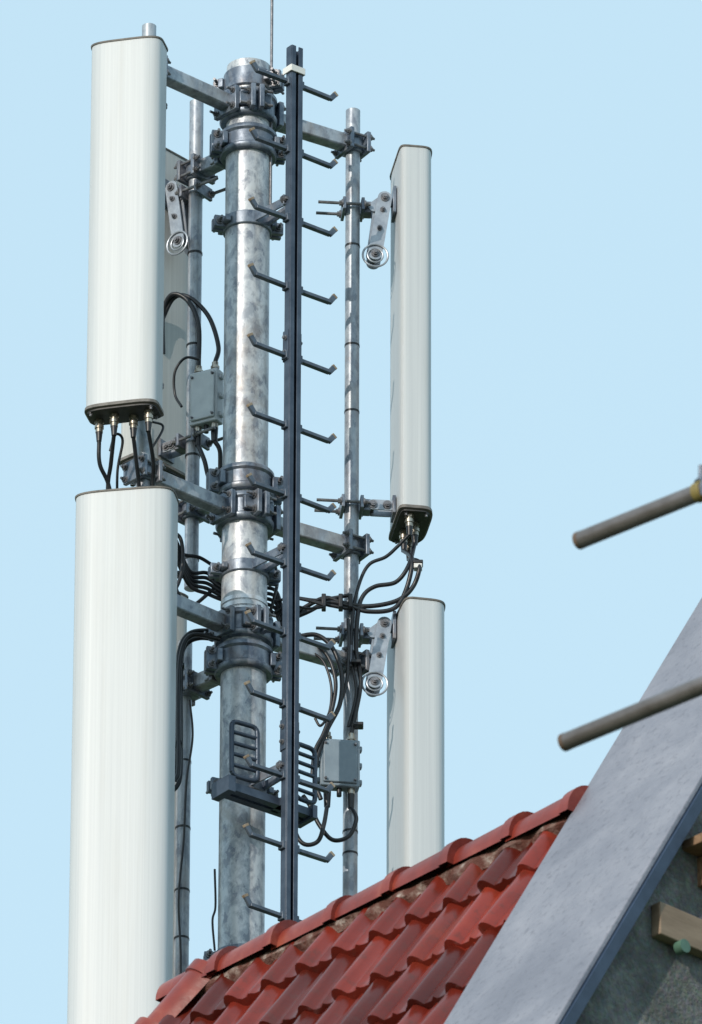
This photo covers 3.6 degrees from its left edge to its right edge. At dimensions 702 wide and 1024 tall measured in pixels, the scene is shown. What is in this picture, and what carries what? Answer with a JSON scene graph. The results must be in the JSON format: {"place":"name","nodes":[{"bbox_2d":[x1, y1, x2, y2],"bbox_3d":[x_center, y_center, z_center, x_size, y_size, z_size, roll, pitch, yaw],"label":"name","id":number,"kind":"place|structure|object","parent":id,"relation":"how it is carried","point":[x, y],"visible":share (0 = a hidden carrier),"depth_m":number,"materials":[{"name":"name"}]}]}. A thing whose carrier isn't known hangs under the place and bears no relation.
{"place":"outdoors","nodes":[
{"label":"outdoors","id":0,"kind":"place"},
{"bbox_2d":[0,0,701,1023],"label":"sky","id":1,"kind":"structure","parent":0,"point":[564,137],"materials":[{"name":"blue"}]},
{"bbox_2d":[158,812,562,1023],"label":"roof tiles","id":2,"kind":"object","parent":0,"point":[419,959],"visible":1,"depth_m":35.05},
{"label":"ground","id":3,"kind":"structure","parent":0,"visible":0},
{"bbox_2d":[120,23,374,976],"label":"telecom mast","id":4,"kind":"object","parent":3,"relation":"on","point":[234,506],"visible":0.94,"depth_m":40.09,"materials":[{"name":"metal"}]},
{"bbox_2d":[67,486,178,1023],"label":"panel antenna","id":5,"kind":"object","parent":4,"relation":"attached to","point":[120,940],"visible":1,"depth_m":38.92,"materials":[{"name":"white plastic"}]},
{"bbox_2d":[84,36,167,441],"bbox_3d":[-0.801,-0.937,40.031,0.281,1.595,0.326,0,-28,0],"label":"panel antenna","id":6,"kind":"object","parent":4,"relation":"attached to","point":[124,379],"visible":1,"depth_m":39.91,"materials":[{"name":"white plastic"}]},
{"bbox_2d":[120,148,224,486],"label":"panel antenna","id":7,"kind":"object","parent":4,"relation":"attached to","point":[170,449],"visible":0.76,"depth_m":40.68,"materials":[{"name":"metal"}]},
{"bbox_2d":[172,591,188,977],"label":"panel antenna","id":8,"kind":"object","parent":4,"relation":"attached to","point":[181,627],"visible":0.06,"depth_m":40.13,"materials":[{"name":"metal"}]},
{"bbox_2d":[189,361,222,446],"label":"tower mounted amplifier","id":9,"kind":"object","parent":4,"relation":"attached to","point":[206,399],"visible":1,"depth_m":40.31,"materials":[{"name":"silver metal"}]},
{"bbox_2d":[97,292,422,973],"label":"coaxial cables","id":10,"kind":"object","parent":4,"relation":"attached to","point":[186,573],"visible":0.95,"depth_m":39.90,"materials":[{"name":"rubber"}]},
{"bbox_2d":[269,0,272,215],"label":"lightning rod","id":11,"kind":"object","parent":4,"relation":"attached to","point":[271,123],"visible":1,"depth_m":40.85,"materials":[{"name":"metal"}]},
{"bbox_2d":[242,44,338,921],"bbox_3d":[-0.259,0.137,39.769,0.399,4.058,0.207,20,-34,-32],"label":"safety ladder","id":12,"kind":"object","parent":4,"relation":"attached to","point":[284,769],"visible":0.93,"depth_m":39.80,"materials":[{"name":"metal"}]},
{"bbox_2d":[211,719,317,827],"bbox_3d":[-0.294,0.890,39.339,0.424,0.362,0.145,17,-32,-28],"label":"folding foot rest","id":13,"kind":"object","parent":12,"relation":"attached to","point":[227,787],"visible":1,"depth_m":39.33,"materials":[{"name":"metal"}]},
{"bbox_2d":[317,731,361,809],"bbox_3d":[-0.042,0.918,39.718,0.162,0.295,0.090,4,-28,-7],"label":"tower mounted amplifier","id":14,"kind":"object","parent":4,"relation":"attached to","point":[340,766],"visible":1,"depth_m":39.69,"materials":[{"name":"silver metal"}]},
{"bbox_2d":[314,144,432,558],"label":"panel antenna","id":15,"kind":"object","parent":4,"relation":"attached to","point":[406,508],"visible":1,"depth_m":40.54,"materials":[{"name":"white plastic"}]},
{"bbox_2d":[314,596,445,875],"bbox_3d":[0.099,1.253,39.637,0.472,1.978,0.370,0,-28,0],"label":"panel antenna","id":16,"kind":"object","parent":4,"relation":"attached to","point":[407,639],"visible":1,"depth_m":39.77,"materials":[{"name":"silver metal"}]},
{"bbox_2d":[557,464,701,751],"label":"scaffolding","id":17,"kind":"object","parent":3,"relation":"on","point":[661,701],"visible":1,"depth_m":29.68,"materials":[{"name":"metal"}]},
{"bbox_2d":[576,811,701,1023],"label":"gable wall","id":18,"kind":"structure","parent":3,"relation":"on","point":[647,978],"depth_m":34.00,"materials":[{"name":"grey paint"}]},
{"bbox_2d":[444,598,701,1023],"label":"coping sheet","id":19,"kind":"object","parent":18,"relation":"attached to","point":[551,940],"depth_m":34.37,"materials":[{"name":"metal"}]},
{"bbox_2d":[560,784,701,1023],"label":"drip edge","id":20,"kind":"object","parent":19,"relation":"attached to","point":[631,916],"depth_m":33.92,"materials":[{"name":"metal"}]},
{"bbox_2d":[651,902,701,958],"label":"timber plate","id":21,"kind":"object","parent":18,"relation":"attached to","point":[671,925],"visible":1,"depth_m":34.07,"materials":[{"name":"brown wood"}]},
{"bbox_2d":[673,939,690,955],"bbox_3d":[1.006,1.323,34.045,0.044,0.044,0.030,24,-36,-38],"label":"plastic plug","id":22,"kind":"object","parent":21,"relation":"attached to","point":[681,947],"visible":1,"depth_m":34.03,"materials":[{"name":"green plastic"}]},
{"bbox_2d":[682,833,701,888],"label":"timber stub","id":23,"kind":"object","parent":18,"relation":"attached to","point":[692,845],"visible":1,"depth_m":34.27,"materials":[{"name":"brown wood"}]},
{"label":"brick walls","id":24,"kind":"object","parent":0,"visible":0},
{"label":"eaves soffit","id":25,"kind":"object","parent":24,"relation":"attached to","visible":0},
{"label":"roof","id":26,"kind":"object","parent":25,"relation":"on","visible":0},
{"bbox_2d":[134,785,587,1023],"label":"ridge tiles","id":27,"kind":"object","parent":26,"relation":"attached to","point":[175,996],"visible":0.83,"depth_m":35.61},
{"bbox_2d":[195,810,571,997],"bbox_3d":[0.099,1.248,35.489,0.074,0.118,1.740,24,-36,-37],"label":"ridge mortar","id":28,"kind":"object","parent":26,"relation":"on","point":[481,859],"visible":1,"depth_m":35.41,"materials":[{"name":"concrete"}]}
]}

